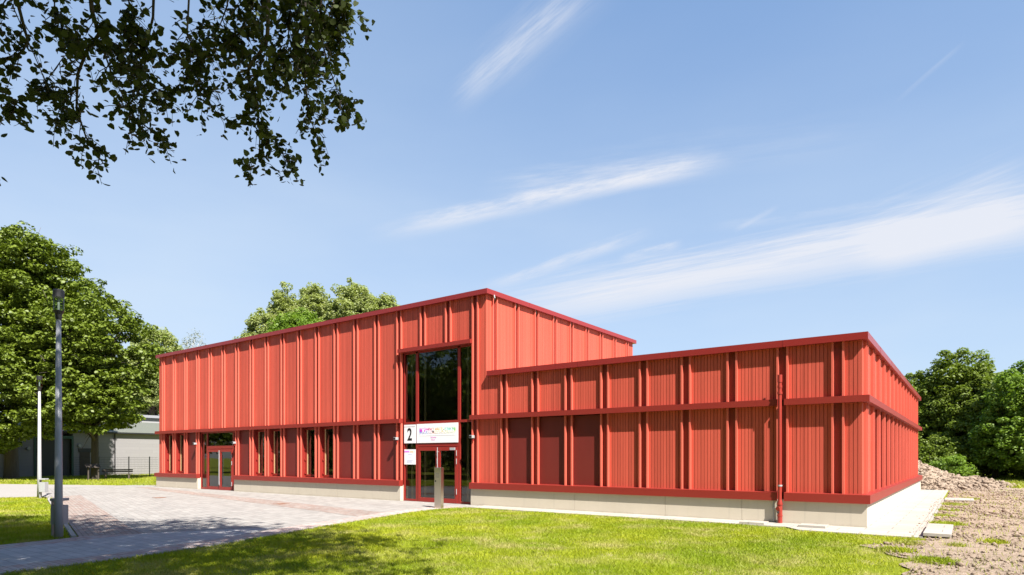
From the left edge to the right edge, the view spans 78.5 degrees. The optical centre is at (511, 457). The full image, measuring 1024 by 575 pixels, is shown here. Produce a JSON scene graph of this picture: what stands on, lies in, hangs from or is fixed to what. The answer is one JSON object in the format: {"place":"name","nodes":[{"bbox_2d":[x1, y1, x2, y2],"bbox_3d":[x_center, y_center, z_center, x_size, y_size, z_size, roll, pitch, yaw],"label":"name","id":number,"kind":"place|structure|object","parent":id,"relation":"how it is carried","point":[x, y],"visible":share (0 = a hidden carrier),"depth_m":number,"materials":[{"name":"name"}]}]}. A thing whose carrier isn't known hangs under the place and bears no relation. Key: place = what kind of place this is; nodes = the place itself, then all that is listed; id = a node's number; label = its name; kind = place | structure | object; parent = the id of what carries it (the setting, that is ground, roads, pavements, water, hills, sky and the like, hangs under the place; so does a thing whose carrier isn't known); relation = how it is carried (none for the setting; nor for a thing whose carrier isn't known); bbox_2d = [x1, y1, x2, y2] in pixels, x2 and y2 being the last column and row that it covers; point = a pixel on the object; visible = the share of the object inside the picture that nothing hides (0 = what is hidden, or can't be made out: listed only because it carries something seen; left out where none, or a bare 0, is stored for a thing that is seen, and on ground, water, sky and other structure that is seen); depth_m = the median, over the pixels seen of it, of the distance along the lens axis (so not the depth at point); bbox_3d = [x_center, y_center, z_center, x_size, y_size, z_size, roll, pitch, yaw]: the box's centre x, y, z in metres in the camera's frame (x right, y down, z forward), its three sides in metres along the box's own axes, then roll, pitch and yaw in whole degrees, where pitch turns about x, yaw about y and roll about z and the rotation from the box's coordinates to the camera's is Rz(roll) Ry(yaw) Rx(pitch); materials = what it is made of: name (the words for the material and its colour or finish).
{"place":"outdoors","nodes":[
{"label":"outdoors","id":0,"kind":"place"},
{"bbox_2d":[0,484,117,496],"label":"path","id":1,"kind":"structure","parent":0,"point":[17,490],"depth_m":32.74,"materials":[{"name":"concrete"}]},
{"bbox_2d":[0,533,141,548],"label":"path left edge paving","id":2,"kind":"structure","parent":0,"point":[24,544],"depth_m":12.48,"materials":[{"name":"grey concrete"}]},
{"bbox_2d":[0,474,155,484],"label":"verge grass","id":3,"kind":"structure","parent":0,"point":[111,479],"depth_m":43.75,"materials":[{"name":"green plant"}]},
{"bbox_2d":[18,422,158,476],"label":"grey building","id":4,"kind":"structure","parent":0,"point":[140,439],"depth_m":58.19,"materials":[{"name":"grey concrete"}]},
{"bbox_2d":[80,452,89,474],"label":"door","id":5,"kind":"structure","parent":4,"relation":"in","point":[83,470],"depth_m":56.97,"materials":[{"name":"grey"}]},
{"bbox_2d":[52,495,140,535],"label":"plaza border paving","id":6,"kind":"structure","parent":0,"point":[86,517],"depth_m":16.61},
{"bbox_2d":[0,527,273,566],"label":"path","id":7,"kind":"structure","parent":0,"point":[60,551],"depth_m":11.91,"materials":[{"name":"grey concrete"}]},
{"bbox_2d":[0,506,459,572],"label":"path edge paving","id":8,"kind":"structure","parent":0,"point":[141,551],"depth_m":12.05,"materials":[{"name":"grey concrete"}]},
{"bbox_2d":[434,467,443,507],"bbox_3d":[-2.417,1.013,20.727,0.290,1.346,0.144,0,0,36],"label":"steel stele","id":9,"kind":"object","parent":8,"relation":"on","point":[438,487],"visible":0.91,"depth_m":20.66,"materials":[{"name":"beige"}]},
{"bbox_2d":[46,485,478,533],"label":"paving","id":10,"kind":"structure","parent":0,"point":[135,508],"depth_m":20.98,"materials":[{"name":"grey stone"}]},
{"bbox_2d":[0,507,462,574],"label":"lawn kerb","id":11,"kind":"structure","parent":10,"relation":"on","point":[1,573],"depth_m":11.57,"materials":[{"name":"concrete"}]},
{"bbox_2d":[137,487,383,515],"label":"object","id":12,"kind":"structure","parent":10,"relation":"on","point":[345,511],"depth_m":22.25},
{"bbox_2d":[0,466,1012,574],"bbox_3d":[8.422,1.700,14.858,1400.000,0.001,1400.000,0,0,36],"label":"ground","id":13,"kind":"structure","parent":0,"point":[895,572],"depth_m":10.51,"materials":[{"name":"green plant"}]},
{"bbox_2d":[0,436,4,477],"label":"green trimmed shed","id":14,"kind":"structure","parent":13,"relation":"on","point":[1,465],"depth_m":49.88,"materials":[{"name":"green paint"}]},
{"bbox_2d":[0,496,68,544],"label":"lawn grass","id":15,"kind":"structure","parent":13,"relation":"on","point":[25,513],"depth_m":16.42,"materials":[{"name":"green plant"}]},
{"bbox_2d":[0,496,76,537],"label":"kerb","id":16,"kind":"structure","parent":13,"relation":"on","point":[71,533],"depth_m":14.53,"materials":[{"name":"concrete"}]},
{"bbox_2d":[36,376,42,497],"bbox_3d":[-19.363,-0.790,25.661,0.204,5.080,0.204,0,0,36],"label":"street lamp","id":17,"kind":"object","parent":13,"relation":"on","point":[39,463],"visible":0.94,"depth_m":25.61,"materials":[{"name":"grey metal"}]},
{"bbox_2d":[39,478,48,498],"bbox_3d":[-19.154,1.285,25.600,0.275,0.830,0.240,0,0,0],"label":"litter bin","id":18,"kind":"object","parent":13,"relation":"on","point":[43,486],"visible":0.98,"depth_m":25.49,"materials":[{"name":"grey metal"}]},
{"bbox_2d":[0,220,115,478],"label":"maple tree","id":19,"kind":"object","parent":13,"relation":"on","point":[28,276],"visible":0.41,"depth_m":45.60,"materials":[{"name":"green plant"}]},
{"bbox_2d":[53,289,64,538],"bbox_3d":[-9.481,-0.875,13.097,0.204,5.250,0.204,0,0,36],"label":"street lamp","id":20,"kind":"object","parent":13,"relation":"on","point":[58,482],"visible":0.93,"depth_m":13.05,"materials":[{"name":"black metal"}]},
{"bbox_2d":[50,498,68,536],"bbox_3d":[-9.621,1.285,13.300,0.275,0.830,0.240,0,0,0],"label":"litter bin","id":21,"kind":"object","parent":13,"relation":"on","point":[65,514],"visible":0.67,"depth_m":13.27,"materials":[{"name":"black metal"}]},
{"bbox_2d":[0,286,166,479],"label":"maple tree","id":22,"kind":"object","parent":13,"relation":"on","point":[96,391],"visible":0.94,"depth_m":44.21,"materials":[{"name":"green plant"}]},
{"bbox_2d":[85,464,100,479],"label":"information board","id":23,"kind":"object","parent":13,"relation":"on","point":[88,466],"visible":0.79,"depth_m":45.76,"materials":[{"name":"grey wood"}]},
{"bbox_2d":[67,457,157,476],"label":"wire fence","id":24,"kind":"object","parent":13,"relation":"on","point":[148,466],"visible":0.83,"depth_m":52.51,"materials":[{"name":"grey metal"}]},
{"bbox_2d":[102,469,132,478],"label":"park bench","id":25,"kind":"object","parent":13,"relation":"on","point":[113,470],"visible":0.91,"depth_m":47.61,"materials":[{"name":"brown wood"}]},
{"bbox_2d":[112,325,183,415],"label":"willow tree","id":26,"kind":"object","parent":13,"relation":"on","point":[152,399],"visible":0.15,"depth_m":76.57,"materials":[{"name":"green plant"}]},
{"bbox_2d":[141,415,158,422],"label":"white building","id":27,"kind":"structure","parent":13,"relation":"on","point":[152,419],"depth_m":71.96,"materials":[{"name":"grey"}]},
{"bbox_2d":[0,0,374,185],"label":"lime tree","id":28,"kind":"object","parent":13,"relation":"on","point":[330,31],"visible":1,"depth_m":8.67,"materials":[{"name":"green plant"}]},
{"bbox_2d":[179,329,205,348],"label":"young birch","id":29,"kind":"object","parent":13,"relation":"on","point":[189,342],"visible":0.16,"depth_m":84.82,"materials":[{"name":"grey plant"}]},
{"bbox_2d":[233,307,276,338],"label":"tall tree","id":30,"kind":"object","parent":13,"relation":"on","point":[253,323],"visible":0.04,"depth_m":70.71,"materials":[{"name":"green plant"}]},
{"bbox_2d":[261,281,300,327],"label":"tall tree","id":31,"kind":"object","parent":13,"relation":"on","point":[283,303],"visible":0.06,"depth_m":73.21,"materials":[{"name":"green plant"}]},
{"bbox_2d":[265,307,323,332],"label":"tall tree","id":32,"kind":"object","parent":13,"relation":"on","point":[289,320],"visible":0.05,"depth_m":64.09,"materials":[{"name":"green plant"}]},
{"bbox_2d":[297,282,330,318],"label":"tall tree","id":33,"kind":"object","parent":13,"relation":"on","point":[312,298],"visible":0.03,"depth_m":74.89,"materials":[{"name":"green plant"}]},
{"bbox_2d":[315,277,373,321],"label":"tall tree","id":34,"kind":"object","parent":13,"relation":"on","point":[353,300],"visible":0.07,"depth_m":73.37,"materials":[{"name":"green plant"}]},
{"bbox_2d":[362,292,399,312],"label":"tall tree","id":35,"kind":"object","parent":13,"relation":"on","point":[383,301],"visible":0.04,"depth_m":72.15,"materials":[{"name":"green plant"}]},
{"bbox_2d":[154,288,922,527],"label":"school building","id":36,"kind":"structure","parent":13,"relation":"on","point":[548,409],"depth_m":21.57,"materials":[{"name":"red"}]},
{"bbox_2d":[167,434,171,472],"bbox_3d":[-19.135,-0.220,35.394,0.991,2.180,0.220,0,0,36],"label":"window","id":37,"kind":"structure","parent":36,"relation":"in","point":[169,437],"depth_m":35.60,"materials":[{"name":"red"}]},
{"bbox_2d":[178,433,183,472],"bbox_3d":[-18.107,-0.220,34.643,0.991,2.180,0.220,0,0,36],"label":"window","id":38,"kind":"structure","parent":36,"relation":"in","point":[181,436],"depth_m":34.88,"materials":[{"name":"red"}]},
{"bbox_2d":[207,449,219,489],"bbox_3d":[-15.484,0.635,32.525,1.230,2.090,0.098,0,0,36],"label":"door","id":39,"kind":"structure","parent":36,"relation":"in","point":[208,450],"depth_m":32.80,"materials":[{"name":"red metal"}]},
{"bbox_2d":[220,449,232,490],"bbox_3d":[-14.530,0.635,31.792,1.165,2.090,0.158,0,0,36],"label":"door","id":40,"kind":"structure","parent":36,"relation":"in","point":[221,450],"depth_m":31.77,"materials":[{"name":"red metal"}]},
{"bbox_2d":[256,430,263,474],"bbox_3d":[-11.938,-0.220,30.139,0.991,2.180,0.220,0,0,36],"label":"window","id":41,"kind":"structure","parent":36,"relation":"in","point":[259,432],"depth_m":30.36,"materials":[{"name":"red"}]},
{"bbox_2d":[271,429,279,475],"bbox_3d":[-10.910,-0.220,29.388,0.991,2.180,0.220,0,0,36],"label":"window","id":42,"kind":"structure","parent":36,"relation":"in","point":[274,432],"depth_m":29.59,"materials":[{"name":"red"}]},
{"bbox_2d":[304,428,314,476],"bbox_3d":[-8.854,-0.220,27.887,0.991,2.180,0.220,0,0,36],"label":"window","id":43,"kind":"structure","parent":36,"relation":"in","point":[307,432],"depth_m":28.09,"materials":[{"name":"red"}]},
{"bbox_2d":[322,427,332,476],"bbox_3d":[-7.826,-0.220,27.136,0.991,2.180,0.220,0,0,36],"label":"window","id":44,"kind":"structure","parent":36,"relation":"in","point":[325,431],"depth_m":27.34,"materials":[{"name":"red"}]},
{"bbox_2d":[404,425,415,442],"bbox_3d":[-3.926,-0.890,24.067,0.606,0.710,0.025,0,0,36],"label":"number sign","id":45,"kind":"object","parent":36,"relation":"attached to","point":[409,433],"visible":1,"depth_m":24.05,"materials":[{"name":"white plastic"}]},
{"bbox_2d":[404,449,415,464],"bbox_3d":[-3.922,-0.010,24.072,0.606,0.580,0.012,0,0,36],"label":"notice","id":46,"kind":"object","parent":36,"relation":"attached to","point":[409,456],"visible":1,"depth_m":24.05,"materials":[{"name":"white"}]},
{"bbox_2d":[418,447,436,501],"bbox_3d":[-3.152,0.650,23.521,1.027,2.060,0.098,0,0,36],"label":"door","id":47,"kind":"structure","parent":36,"relation":"in","point":[422,499],"depth_m":23.75,"materials":[{"name":"red metal"}]},
{"bbox_2d":[417,422,457,442],"bbox_3d":[-2.792,-0.895,23.236,2.085,0.720,0.029,0,0,36],"label":"name sign","id":48,"kind":"object","parent":36,"relation":"attached to","point":[438,433],"visible":1,"depth_m":23.20,"materials":[{"name":"white plastic"}]},
{"bbox_2d":[437,447,457,503],"bbox_3d":[-2.369,0.650,22.915,0.943,2.060,0.153,0,0,36],"label":"door","id":49,"kind":"structure","parent":36,"relation":"in","point":[439,449],"depth_m":22.71,"materials":[{"name":"red metal"}]},
{"bbox_2d":[919,500,943,538],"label":"apron kerb","id":50,"kind":"structure","parent":13,"relation":"on","point":[931,519],"depth_m":16.98,"materials":[{"name":"concrete"}]},
{"bbox_2d":[904,370,959,466],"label":"broadleaf tree","id":51,"kind":"object","parent":13,"relation":"on","point":[911,377],"visible":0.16,"depth_m":49.88,"materials":[{"name":"green plant"}]},
{"bbox_2d":[918,436,982,473],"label":"shrub","id":52,"kind":"object","parent":13,"relation":"on","point":[954,449],"visible":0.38,"depth_m":45.20,"materials":[{"name":"green plant"}]},
{"bbox_2d":[926,454,978,476],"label":"shrub","id":53,"kind":"object","parent":13,"relation":"on","point":[960,470],"visible":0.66,"depth_m":40.32,"materials":[{"name":"green plant"}]},
{"bbox_2d":[918,465,997,490],"bbox_3d":[24.710,0.890,38.080,16.920,1.780,15.120,0,0,36],"label":"soil mound","id":54,"kind":"object","parent":13,"relation":"on","point":[942,483],"visible":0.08,"depth_m":35.07,"materials":[{"name":"brown soil"}]},
{"bbox_2d":[918,460,1019,490],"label":"mound clods","id":55,"kind":"object","parent":54,"relation":"on","point":[985,482],"visible":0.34,"depth_m":34.50,"materials":[{"name":"soil"}]},
{"bbox_2d":[918,347,999,473],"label":"broadleaf tree","id":56,"kind":"object","parent":13,"relation":"on","point":[960,373],"visible":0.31,"depth_m":48.87,"materials":[{"name":"green plant"}]},
{"bbox_2d":[926,371,1023,477],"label":"broadleaf tree","id":57,"kind":"object","parent":13,"relation":"on","point":[985,383],"visible":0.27,"depth_m":46.47,"materials":[{"name":"green plant"}]},
{"bbox_2d":[966,465,1020,476],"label":"shrub","id":58,"kind":"object","parent":13,"relation":"on","point":[987,473],"visible":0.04,"depth_m":51.30,"materials":[{"name":"green plant"}]},
{"bbox_2d":[964,360,1023,471],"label":"broadleaf tree","id":59,"kind":"object","parent":13,"relation":"on","point":[1002,416],"visible":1,"depth_m":42.81,"materials":[{"name":"green plant"}]},
{"bbox_2d":[967,473,1023,487],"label":"grass","id":60,"kind":"structure","parent":13,"relation":"on","point":[1016,480],"depth_m":43.20,"materials":[{"name":"green plant"}]},
{"bbox_2d":[972,467,1023,476],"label":"shrub","id":61,"kind":"object","parent":13,"relation":"on","point":[1002,473],"visible":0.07,"depth_m":50.16,"materials":[{"name":"green plant"}]},
{"bbox_2d":[1004,469,1023,474],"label":"shrub","id":62,"kind":"object","parent":13,"relation":"on","point":[1021,471],"visible":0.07,"depth_m":45.51,"materials":[{"name":"green plant"}]},
{"bbox_2d":[0,0,1023,414],"label":"sky","id":63,"kind":"structure","parent":0,"point":[661,175],"materials":[{"name":"blue"}]},
{"bbox_2d":[472,490,947,538],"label":"apron paving","id":64,"kind":"structure","parent":0,"point":[903,518],"depth_m":17.05,"materials":[{"name":"grey concrete"}]},
{"bbox_2d":[739,520,768,524],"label":"concrete slab","id":65,"kind":"structure","parent":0,"point":[753,522],"depth_m":15.68,"materials":[{"name":"grey concrete"}]},
{"bbox_2d":[798,523,828,527],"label":"concrete slab","id":66,"kind":"structure","parent":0,"point":[813,525],"depth_m":14.89,"materials":[{"name":"grey concrete"}]},
{"bbox_2d":[862,487,1023,574],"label":"bare ground","id":67,"kind":"structure","parent":0,"point":[928,548],"depth_m":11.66,"materials":[{"name":"soil"}]},
{"bbox_2d":[923,523,952,537],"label":"concrete slab","id":68,"kind":"structure","parent":67,"relation":"on","point":[938,530],"depth_m":13.41,"materials":[{"name":"grey concrete"}]},
{"bbox_2d":[866,489,1023,574],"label":"weed tufts","id":69,"kind":"object","parent":67,"relation":"on","point":[932,559],"visible":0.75,"depth_m":11.89,"materials":[{"name":"green plant"}]},
{"bbox_2d":[944,497,973,501],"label":"concrete slab","id":70,"kind":"structure","parent":67,"relation":"on","point":[961,499],"depth_m":23.97,"materials":[{"name":"grey concrete"}]}
]}

